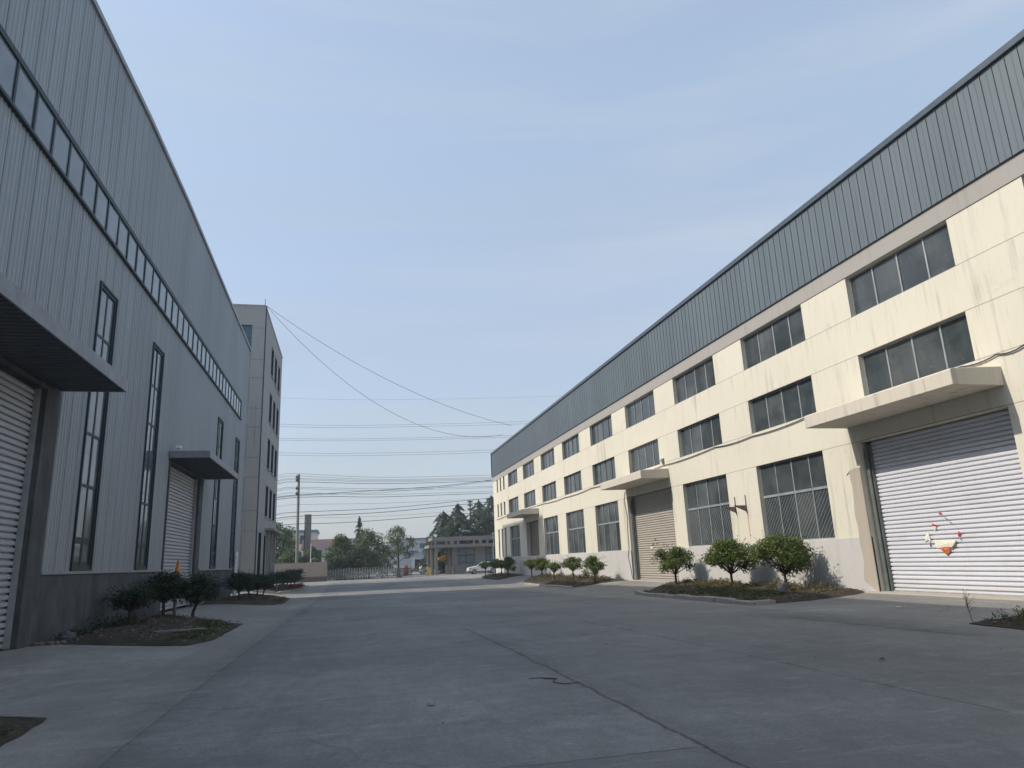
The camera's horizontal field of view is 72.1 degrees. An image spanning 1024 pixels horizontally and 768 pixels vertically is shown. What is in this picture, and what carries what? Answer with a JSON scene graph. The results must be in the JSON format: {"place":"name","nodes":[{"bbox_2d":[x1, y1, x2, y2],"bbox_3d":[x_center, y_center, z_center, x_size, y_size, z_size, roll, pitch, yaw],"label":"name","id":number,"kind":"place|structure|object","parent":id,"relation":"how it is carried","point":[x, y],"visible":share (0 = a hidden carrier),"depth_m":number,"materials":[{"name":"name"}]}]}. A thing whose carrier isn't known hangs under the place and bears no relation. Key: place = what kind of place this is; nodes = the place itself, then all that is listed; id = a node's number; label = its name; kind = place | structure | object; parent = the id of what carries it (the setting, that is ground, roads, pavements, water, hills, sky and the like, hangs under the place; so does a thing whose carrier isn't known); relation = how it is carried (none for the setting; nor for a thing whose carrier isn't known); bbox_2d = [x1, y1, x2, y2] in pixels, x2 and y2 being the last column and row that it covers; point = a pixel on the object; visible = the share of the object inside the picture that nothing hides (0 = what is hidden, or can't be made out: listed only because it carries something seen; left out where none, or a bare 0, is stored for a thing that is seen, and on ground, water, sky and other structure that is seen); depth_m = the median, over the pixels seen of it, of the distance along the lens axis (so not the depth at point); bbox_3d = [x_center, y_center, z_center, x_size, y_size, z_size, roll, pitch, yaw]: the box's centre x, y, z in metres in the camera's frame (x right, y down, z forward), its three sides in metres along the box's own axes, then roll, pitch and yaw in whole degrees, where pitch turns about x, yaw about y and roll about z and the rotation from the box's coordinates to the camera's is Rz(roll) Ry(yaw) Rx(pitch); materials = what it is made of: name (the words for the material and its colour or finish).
{"place":"outdoors","nodes":[
{"label":"outdoors","id":0,"kind":"place"},
{"bbox_2d":[0,566,1023,767],"bbox_3d":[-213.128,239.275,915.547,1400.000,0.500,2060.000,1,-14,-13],"label":"ground","id":1,"kind":"structure","parent":0,"point":[95,706],"depth_m":13.52,"materials":[{"name":"concrete"}]},
{"bbox_2d":[0,716,45,745],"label":"planting bed","id":2,"kind":"object","parent":1,"relation":"on","point":[20,725],"visible":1,"depth_m":7.85,"materials":[{"name":"soil"}]},
{"bbox_2d":[0,0,250,649],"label":"metal factory","id":3,"kind":"structure","parent":1,"relation":"on","point":[125,351],"depth_m":22.40,"materials":[{"name":"grey metal"}]},
{"bbox_2d":[0,356,61,649],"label":"roller door","id":4,"kind":"structure","parent":3,"relation":"in","point":[29,406],"depth_m":17.76,"materials":[{"name":"metal"}]},
{"bbox_2d":[69,281,118,570],"bbox_3d":[-13.313,1.270,22.400,0.205,9.070,1.720,1,-14,-13],"label":"window","id":5,"kind":"structure","parent":3,"relation":"in","point":[82,551],"depth_m":22.34,"materials":[{"name":"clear glass"}]},
{"bbox_2d":[0,24,241,419],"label":"window","id":6,"kind":"structure","parent":3,"relation":"in","point":[21,91],"depth_m":21.71,"materials":[{"name":"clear glass"}]},
{"bbox_2d":[134,342,164,569],"bbox_3d":[-14.748,2.868,28.562,0.205,9.070,1.670,1,-14,-13],"label":"window","id":7,"kind":"structure","parent":3,"relation":"in","point":[158,356],"depth_m":28.60,"materials":[{"name":"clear glass"}]},
{"bbox_2d":[159,459,203,614],"bbox_3d":[-16.287,7.639,34.548,0.370,6.840,7.750,1,-14,-13],"label":"roller door","id":8,"kind":"structure","parent":3,"relation":"in","point":[184,496],"depth_m":35.27,"materials":[{"name":"metal"}]},
{"bbox_2d":[209,417,223,568],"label":"window","id":9,"kind":"structure","parent":3,"relation":"in","point":[216,496],"depth_m":43.02,"materials":[{"name":"black glass"}]},
{"bbox_2d":[229,437,239,568],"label":"window","id":10,"kind":"structure","parent":3,"relation":"in","point":[237,445],"depth_m":49.83,"materials":[{"name":"black glass"}]},
{"bbox_2d":[45,612,241,645],"bbox_3d":[-11.202,7.957,23.154,4.593,0.321,14.250,1,-14,-13],"label":"planting bed","id":11,"kind":"object","parent":1,"relation":"on","point":[153,640],"visible":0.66,"depth_m":19.17,"materials":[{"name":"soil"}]},
{"bbox_2d":[58,630,76,638],"bbox_3d":[-11.866,6.735,18.768,0.424,0.332,0.473,1,-14,-13],"label":"stone","id":12,"kind":"object","parent":11,"relation":"on","point":[66,634],"visible":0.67,"depth_m":18.70,"materials":[{"name":"stone"}]},
{"bbox_2d":[53,612,146,637],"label":"weeds","id":13,"kind":"object","parent":11,"relation":"on","point":[120,622],"visible":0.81,"depth_m":22.13,"materials":[{"name":"green plant"}]},
{"bbox_2d":[102,580,160,620],"bbox_3d":[-12.603,7.312,23.335,1.732,1.562,1.603,-15,-19,41],"label":"evergreen tree","id":14,"kind":"object","parent":11,"relation":"on","point":[135,597],"visible":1,"depth_m":23.19,"materials":[{"name":"green plant"}]},
{"bbox_2d":[135,565,193,615],"bbox_3d":[-13.428,8.063,27.197,2.219,2.096,2.218,1,-14,-13],"label":"evergreen tree","id":15,"kind":"object","parent":11,"relation":"on","point":[160,580],"visible":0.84,"depth_m":27.00,"materials":[{"name":"green plant"}]},
{"bbox_2d":[169,568,223,617],"bbox_3d":[-12.520,8.331,27.932,2.210,2.003,2.285,1,-14,-13],"label":"evergreen tree","id":16,"kind":"object","parent":11,"relation":"on","point":[203,582],"visible":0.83,"depth_m":27.76,"materials":[{"name":"green plant"}]},
{"bbox_2d":[162,618,233,641],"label":"weeds","id":17,"kind":"object","parent":11,"relation":"on","point":[194,632],"visible":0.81,"depth_m":19.59,"materials":[{"name":"plant"}]},
{"bbox_2d":[201,593,289,604],"bbox_3d":[-16.792,14.067,45.935,4.036,0.495,15.024,1,-14,-13],"label":"planting bed","id":18,"kind":"object","parent":1,"relation":"on","point":[266,600],"visible":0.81,"depth_m":43.57,"materials":[{"name":"soil"}]},
{"bbox_2d":[223,568,256,599],"bbox_3d":[-16.759,12.379,43.287,2.175,2.055,2.174,-2,-14,-2],"label":"evergreen tree","id":19,"kind":"object","parent":18,"relation":"on","point":[236,580],"visible":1,"depth_m":43.12,"materials":[{"name":"green plant"}]},
{"bbox_2d":[242,570,265,598],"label":"evergreen tree","id":20,"kind":"object","parent":18,"relation":"on","point":[255,584],"visible":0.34,"depth_m":45.98,"materials":[{"name":"green plant"}]},
{"bbox_2d":[233,299,282,591],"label":"office block","id":21,"kind":"structure","parent":1,"relation":"on","point":[260,531],"depth_m":67.10,"materials":[{"name":"paint"}]},
{"bbox_2d":[242,325,251,356],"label":"window","id":22,"kind":"structure","parent":21,"relation":"in","point":[247,329],"depth_m":67.02,"materials":[{"name":"blue glass"}]},
{"bbox_2d":[257,533,260,573],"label":"window","id":23,"kind":"structure","parent":21,"relation":"in","point":[259,536],"depth_m":66.42,"materials":[{"name":"black glass"}]},
{"bbox_2d":[258,584,301,592],"bbox_3d":[-21.924,19.637,67.760,3.335,0.479,20.828,1,-14,-13],"label":"planting bed","id":24,"kind":"object","parent":1,"relation":"on","point":[280,588],"visible":0.42,"depth_m":63.71,"materials":[{"name":"soil"}]},
{"bbox_2d":[266,569,289,589],"bbox_3d":[-20.776,17.307,62.184,2.256,1.994,2.210,1,-14,-13],"label":"clipped shrub","id":25,"kind":"object","parent":24,"relation":"on","point":[280,575],"visible":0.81,"depth_m":62.06,"materials":[{"name":"green plant"}]},
{"bbox_2d":[254,585,308,593],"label":"kerb","id":26,"kind":"structure","parent":1,"relation":"on","point":[284,591],"depth_m":59.89,"materials":[{"name":"concrete"}]},
{"bbox_2d":[275,522,300,563],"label":"broadleaf tree","id":27,"kind":"object","parent":1,"relation":"on","point":[284,541],"visible":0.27,"depth_m":114.81,"materials":[{"name":"green plant"}]},
{"bbox_2d":[276,548,302,563],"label":"broadleaf tree","id":28,"kind":"object","parent":1,"relation":"on","point":[286,556],"visible":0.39,"depth_m":108.46,"materials":[{"name":"green plant"}]},
{"bbox_2d":[295,474,299,562],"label":"utility pole","id":29,"kind":"object","parent":1,"relation":"on","point":[297,488],"visible":0.95,"depth_m":101.90,"materials":[{"name":"concrete"}]},
{"bbox_2d":[276,501,493,518],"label":"pole wire","id":30,"kind":"object","parent":29,"relation":"attached to","point":[382,512],"visible":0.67,"depth_m":109.69,"materials":[{"name":"metal"}]},
{"bbox_2d":[279,511,493,525],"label":"pole wire","id":31,"kind":"object","parent":29,"relation":"attached to","point":[379,520],"visible":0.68,"depth_m":108.99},
{"bbox_2d":[275,561,326,582],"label":"boundary wall","id":32,"kind":"structure","parent":1,"relation":"on","point":[316,571],"depth_m":97.20,"materials":[{"name":"brick"}]},
{"bbox_2d":[290,530,319,561],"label":"yellow house","id":33,"kind":"structure","parent":1,"relation":"on","point":[314,534],"depth_m":178.79,"materials":[{"name":"metal"}]},
{"bbox_2d":[303,514,311,562],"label":"sign pillar","id":34,"kind":"structure","parent":1,"relation":"on","point":[307,533],"depth_m":120.39,"materials":[{"name":"concrete"}]},
{"bbox_2d":[299,546,321,562],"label":"broadleaf tree","id":35,"kind":"object","parent":1,"relation":"on","point":[305,557],"visible":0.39,"depth_m":110.02,"materials":[{"name":"green plant"}]},
{"bbox_2d":[300,538,354,561],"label":"red roofed house","id":36,"kind":"structure","parent":1,"relation":"on","point":[321,543],"depth_m":163.13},
{"bbox_2d":[320,533,351,560],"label":"broadleaf tree","id":37,"kind":"object","parent":1,"relation":"on","point":[339,546],"visible":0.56,"depth_m":106.52,"materials":[{"name":"green plant"}]},
{"bbox_2d":[327,555,347,579],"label":"dark shrub","id":38,"kind":"object","parent":1,"relation":"on","point":[332,564],"visible":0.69,"depth_m":101.69,"materials":[{"name":"green plant"}]},
{"bbox_2d":[328,549,379,579],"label":"dark shrub","id":39,"kind":"object","parent":1,"relation":"on","point":[351,559],"visible":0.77,"depth_m":101.80,"materials":[{"name":"green plant"}]},
{"bbox_2d":[352,516,369,572],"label":"conifer tree","id":40,"kind":"object","parent":1,"relation":"on","point":[359,524],"visible":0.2,"depth_m":115.83,"materials":[{"name":"green plant"}]},
{"bbox_2d":[327,566,401,580],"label":"folding gate","id":41,"kind":"structure","parent":1,"relation":"on","point":[398,573],"depth_m":99.09,"materials":[{"name":"metal"}]},
{"bbox_2d":[351,528,392,577],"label":"broadleaf tree","id":42,"kind":"object","parent":1,"relation":"on","point":[367,542],"visible":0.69,"depth_m":105.67,"materials":[{"name":"green plant"}]},
{"bbox_2d":[378,551,397,573],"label":"broadleaf tree","id":43,"kind":"object","parent":1,"relation":"on","point":[387,562],"visible":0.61,"depth_m":124.00,"materials":[{"name":"green plant"}]},
{"bbox_2d":[380,525,417,567],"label":"broadleaf tree","id":44,"kind":"object","parent":1,"relation":"on","point":[400,533],"visible":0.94,"depth_m":119.47,"materials":[{"name":"green plant"}]},
{"bbox_2d":[376,549,442,573],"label":"row of shops","id":45,"kind":"object","parent":1,"relation":"on","point":[411,562],"visible":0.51,"depth_m":154.02,"materials":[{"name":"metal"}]},
{"bbox_2d":[387,538,442,549],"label":"grey workshop","id":46,"kind":"structure","parent":1,"relation":"on","point":[421,542],"depth_m":178.66,"materials":[{"name":"metal"}]},
{"bbox_2d":[411,511,451,573],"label":"conifer tree","id":47,"kind":"object","parent":1,"relation":"on","point":[439,520],"visible":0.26,"depth_m":124.83,"materials":[{"name":"green plant"}]},
{"bbox_2d":[434,502,475,573],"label":"conifer tree","id":48,"kind":"object","parent":1,"relation":"on","point":[455,529],"visible":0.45,"depth_m":121.74,"materials":[{"name":"green plant"}]},
{"bbox_2d":[425,535,495,574],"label":"guard house","id":49,"kind":"structure","parent":1,"relation":"on","point":[461,558],"depth_m":111.87,"materials":[{"name":"grey concrete"}]},
{"bbox_2d":[457,548,475,564],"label":"window","id":50,"kind":"structure","parent":49,"relation":"in","point":[465,555],"depth_m":112.05,"materials":[{"name":"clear glass"}]},
{"bbox_2d":[485,547,494,561],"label":"window","id":51,"kind":"structure","parent":49,"relation":"in","point":[488,550],"depth_m":112.96,"materials":[{"name":"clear glass"}]},
{"bbox_2d":[462,500,491,542],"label":"conifer tree","id":52,"kind":"object","parent":1,"relation":"on","point":[474,516],"visible":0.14,"depth_m":129.09,"materials":[{"name":"green plant"}]},
{"bbox_2d":[466,562,493,573],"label":"parked suv","id":53,"kind":"object","parent":1,"relation":"on","point":[476,568],"visible":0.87,"depth_m":103.19,"materials":[{"name":"white paint"}]},
{"bbox_2d":[470,496,494,542],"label":"conifer tree","id":54,"kind":"object","parent":1,"relation":"on","point":[488,529],"visible":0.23,"depth_m":125.20,"materials":[{"name":"green plant"}]},
{"bbox_2d":[482,573,520,579],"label":"planting bed","id":55,"kind":"object","parent":1,"relation":"on","point":[498,576],"visible":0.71,"depth_m":74.16,"materials":[{"name":"soil"}]},
{"bbox_2d":[497,556,517,575],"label":"evergreen tree","id":56,"kind":"object","parent":55,"relation":"on","point":[507,563],"visible":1,"depth_m":73.14,"materials":[{"name":"green plant"}]},
{"bbox_2d":[522,576,623,587],"bbox_3d":[3.750,15.291,54.728,3.017,0.588,21.200,1,-14,-13],"label":"planting bed","id":57,"kind":"object","parent":1,"relation":"on","point":[573,584],"visible":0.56,"depth_m":49.60,"materials":[{"name":"soil"}]},
{"bbox_2d":[532,557,550,577],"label":"evergreen tree","id":58,"kind":"object","parent":57,"relation":"on","point":[540,564],"visible":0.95,"depth_m":59.14,"materials":[{"name":"green plant"}]},
{"bbox_2d":[545,560,561,577],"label":"evergreen tree","id":59,"kind":"object","parent":57,"relation":"on","point":[554,566],"visible":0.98,"depth_m":55.71,"materials":[{"name":"green plant"}]},
{"bbox_2d":[528,572,610,584],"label":"dry weeds","id":60,"kind":"object","parent":57,"relation":"on","point":[557,578],"visible":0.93,"depth_m":53.39,"materials":[{"name":"plant"}]},
{"bbox_2d":[559,555,584,580],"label":"evergreen tree","id":61,"kind":"object","parent":57,"relation":"on","point":[569,563],"visible":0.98,"depth_m":50.99,"materials":[{"name":"green plant"}]},
{"bbox_2d":[580,552,608,582],"bbox_3d":[5.431,12.228,46.734,1.987,2.124,1.997,1,-14,-13],"label":"evergreen tree","id":62,"kind":"object","parent":57,"relation":"on","point":[591,562],"visible":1,"depth_m":46.48,"materials":[{"name":"green plant"}]},
{"bbox_2d":[634,589,775,604],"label":"kerb","id":63,"kind":"structure","parent":1,"relation":"on","point":[714,599],"depth_m":25.16,"materials":[{"name":"concrete"}]},
{"bbox_2d":[647,582,863,602],"bbox_3d":[8.352,8.888,30.156,5.194,0.460,15.834,1,-14,-13],"label":"planting bed","id":64,"kind":"object","parent":1,"relation":"on","point":[820,595],"visible":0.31,"depth_m":24.40,"materials":[{"name":"soil"}]},
{"bbox_2d":[650,543,696,583],"bbox_3d":[8.280,9.198,35.862,2.497,2.280,2.457,1,-14,-13],"label":"evergreen tree","id":65,"kind":"object","parent":64,"relation":"on","point":[675,558],"visible":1,"depth_m":35.65,"materials":[{"name":"green plant"}]},
{"bbox_2d":[659,585,789,599],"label":"weeds","id":66,"kind":"object","parent":64,"relation":"on","point":[720,591],"visible":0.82,"depth_m":26.95,"materials":[{"name":"plant"}]},
{"bbox_2d":[697,533,759,584],"bbox_3d":[9.506,7.701,30.473,2.713,2.440,2.693,1,-14,-13],"label":"evergreen tree","id":67,"kind":"object","parent":64,"relation":"on","point":[729,553],"visible":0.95,"depth_m":30.19,"materials":[{"name":"green plant"}]},
{"bbox_2d":[644,580,859,600],"bbox_3d":[8.397,8.848,30.151,4.927,0.489,15.613,1,-14,-13],"label":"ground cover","id":68,"kind":"object","parent":64,"relation":"on","point":[739,593],"visible":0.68,"depth_m":26.61,"materials":[{"name":"brown plant"}]},
{"bbox_2d":[672,577,843,592],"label":"dry weeds","id":69,"kind":"object","parent":64,"relation":"on","point":[718,582],"visible":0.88,"depth_m":29.62,"materials":[{"name":"plant"}]},
{"bbox_2d":[744,526,821,582],"bbox_3d":[10.328,6.724,26.895,2.967,2.481,2.842,1,-14,-13],"label":"evergreen tree","id":70,"kind":"object","parent":64,"relation":"on","point":[794,548],"visible":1,"depth_m":26.64,"materials":[{"name":"green plant"}]},
{"bbox_2d":[490,29,1023,600],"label":"cream factory","id":71,"kind":"structure","parent":1,"relation":"on","point":[858,313],"depth_m":25.61,"materials":[{"name":"painted plaster"},{"name":"sheet metal"},{"name":"dark glass"}]},
{"bbox_2d":[511,525,520,556],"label":"window","id":72,"kind":"structure","parent":71,"relation":"in","point":[516,552],"depth_m":76.54,"materials":[{"name":"glass"}]},
{"bbox_2d":[524,460,533,478],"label":"window","id":73,"kind":"structure","parent":71,"relation":"in","point":[528,468],"depth_m":71.36,"materials":[{"name":"glass"}]},
{"bbox_2d":[525,490,535,507],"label":"window","id":74,"kind":"structure","parent":71,"relation":"in","point":[530,496],"depth_m":70.79,"materials":[{"name":"glass"}]},
{"bbox_2d":[530,521,539,555],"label":"roller door","id":75,"kind":"structure","parent":71,"relation":"in","point":[534,537],"depth_m":69.73,"materials":[{"name":"metal"}]},
{"bbox_2d":[542,449,554,469],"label":"window","id":76,"kind":"structure","parent":71,"relation":"in","point":[548,460],"depth_m":64.63,"materials":[{"name":"glass"}]},
{"bbox_2d":[544,481,556,501],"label":"window","id":77,"kind":"structure","parent":71,"relation":"in","point":[550,489],"depth_m":63.83,"materials":[{"name":"glass"}]},
{"bbox_2d":[545,516,559,554],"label":"window","id":78,"kind":"structure","parent":71,"relation":"in","point":[552,533],"depth_m":62.96,"materials":[{"name":"glass"}]},
{"bbox_2d":[564,434,579,458],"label":"window","id":79,"kind":"structure","parent":71,"relation":"in","point":[571,447],"depth_m":57.93,"materials":[{"name":"glass"}]},
{"bbox_2d":[566,471,581,493],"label":"window","id":80,"kind":"structure","parent":71,"relation":"in","point":[573,482],"depth_m":57.24,"materials":[{"name":"glass"}]},
{"bbox_2d":[568,510,585,553],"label":"window","id":81,"kind":"structure","parent":71,"relation":"in","point":[577,542],"depth_m":56.18,"materials":[{"name":"glass"}]},
{"bbox_2d":[592,416,612,444],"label":"window","id":82,"kind":"structure","parent":71,"relation":"in","point":[602,430],"depth_m":50.88,"materials":[{"name":"glass"}]},
{"bbox_2d":[594,458,615,484],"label":"window","id":83,"kind":"structure","parent":71,"relation":"in","point":[604,471],"depth_m":50.17,"materials":[{"name":"glass"}]},
{"bbox_2d":[597,501,621,551],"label":"window","id":84,"kind":"structure","parent":71,"relation":"in","point":[608,514],"depth_m":49.25,"materials":[{"name":"glass"}]},
{"bbox_2d":[627,392,654,426],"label":"window","id":85,"kind":"structure","parent":71,"relation":"in","point":[643,408],"depth_m":44.12,"materials":[{"name":"glass"}]},
{"bbox_2d":[631,440,659,472],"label":"window","id":86,"kind":"structure","parent":71,"relation":"in","point":[645,456],"depth_m":43.41,"materials":[{"name":"glass"}]},
{"bbox_2d":[630,488,679,580],"bbox_3d":[8.624,9.060,42.007,0.260,5.220,6.539,1,-14,-13],"label":"roller door","id":87,"kind":"structure","parent":71,"relation":"in","point":[654,515],"depth_m":42.74,"materials":[{"name":"paint"}]},
{"bbox_2d":[675,357,715,403],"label":"window","id":88,"kind":"structure","parent":71,"relation":"in","point":[700,378],"depth_m":37.25,"materials":[{"name":"glass"}]},
{"bbox_2d":[680,414,721,455],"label":"window","id":89,"kind":"structure","parent":71,"relation":"in","point":[705,434],"depth_m":36.52,"materials":[{"name":"glass"}]},
{"bbox_2d":[686,475,732,546],"bbox_3d":[10.000,6.470,35.554,0.072,3.290,4.620,1,-14,-13],"label":"window","id":90,"kind":"structure","parent":71,"relation":"in","point":[709,520],"depth_m":35.67,"materials":[{"name":"glass"}]},
{"bbox_2d":[724,495,746,513],"bbox_3d":[10.233,5.558,32.329,0.618,0.800,0.960,1,-14,-13],"label":"wall bracket","id":91,"kind":"object","parent":71,"relation":"attached to","point":[742,507],"depth_m":31.99,"materials":[{"name":"metal"}]},
{"bbox_2d":[497,344,1023,519],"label":"wall cable","id":92,"kind":"object","parent":71,"relation":"attached to","point":[801,419],"depth_m":30.19,"materials":[{"name":"rubber"}]},
{"bbox_2d":[743,307,805,368],"bbox_3d":[11.317,-1.903,30.353,0.060,1.500,4.620,1,-14,-13],"label":"window","id":93,"kind":"structure","parent":71,"relation":"in","point":[786,332],"depth_m":30.28,"materials":[{"name":"glass"}]},
{"bbox_2d":[751,377,815,432],"bbox_3d":[11.439,0.943,29.644,0.060,1.510,4.620,1,-14,-13],"label":"window","id":94,"kind":"structure","parent":71,"relation":"in","point":[794,401],"depth_m":29.59,"materials":[{"name":"glass"}]},
{"bbox_2d":[759,451,834,539],"bbox_3d":[11.593,4.695,28.707,0.072,3.290,4.620,1,-14,-13],"label":"window","id":95,"kind":"structure","parent":71,"relation":"in","point":[795,490],"depth_m":28.56,"materials":[{"name":"glass"}]},
{"bbox_2d":[849,223,954,314],"bbox_3d":[12.921,-3.690,23.460,0.060,1.500,4.620,1,-14,-13],"label":"window","id":96,"kind":"structure","parent":71,"relation":"in","point":[930,255],"depth_m":23.30,"materials":[{"name":"glass"}]},
{"bbox_2d":[862,313,974,394],"bbox_3d":[13.043,-0.844,22.750,0.060,1.510,4.620,1,-14,-13],"label":"window","id":97,"kind":"structure","parent":71,"relation":"in","point":[945,345],"depth_m":22.56,"materials":[{"name":"glass"}]},
{"bbox_2d":[863,409,1023,596],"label":"roller door","id":98,"kind":"structure","parent":71,"relation":"in","point":[968,471],"depth_m":21.51,"materials":[{"name":"paint"}]},
{"bbox_2d":[969,613,1023,628],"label":"planting bed","id":99,"kind":"object","parent":1,"relation":"on","point":[1011,623],"visible":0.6,"depth_m":13.35,"materials":[{"name":"soil"}]},
{"bbox_2d":[987,605,1023,624],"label":"weeds","id":100,"kind":"object","parent":99,"relation":"on","point":[1019,615],"visible":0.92,"depth_m":13.54,"materials":[{"name":"plant"}]},
{"bbox_2d":[992,610,1022,618],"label":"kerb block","id":101,"kind":"structure","parent":99,"relation":"on","point":[1006,612],"depth_m":14.10,"materials":[{"name":"concrete"}]},
{"bbox_2d":[96,578,1023,767],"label":"road","id":102,"kind":"structure","parent":0,"point":[663,684],"depth_m":8.59,"materials":[{"name":"concrete"}]},
{"bbox_2d":[97,0,1023,562],"label":"sky","id":103,"kind":"structure","parent":0,"point":[487,202],"materials":[{"name":"blue"}]},
{"bbox_2d":[925,512,961,554],"bbox_3d":[13.315,4.637,21.839,0.044,1.316,1.485,1,-14,-13],"label":"torn poster","id":104,"kind":"object","parent":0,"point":[943,545],"visible":1,"depth_m":21.73,"materials":[{"name":"beige paper"}]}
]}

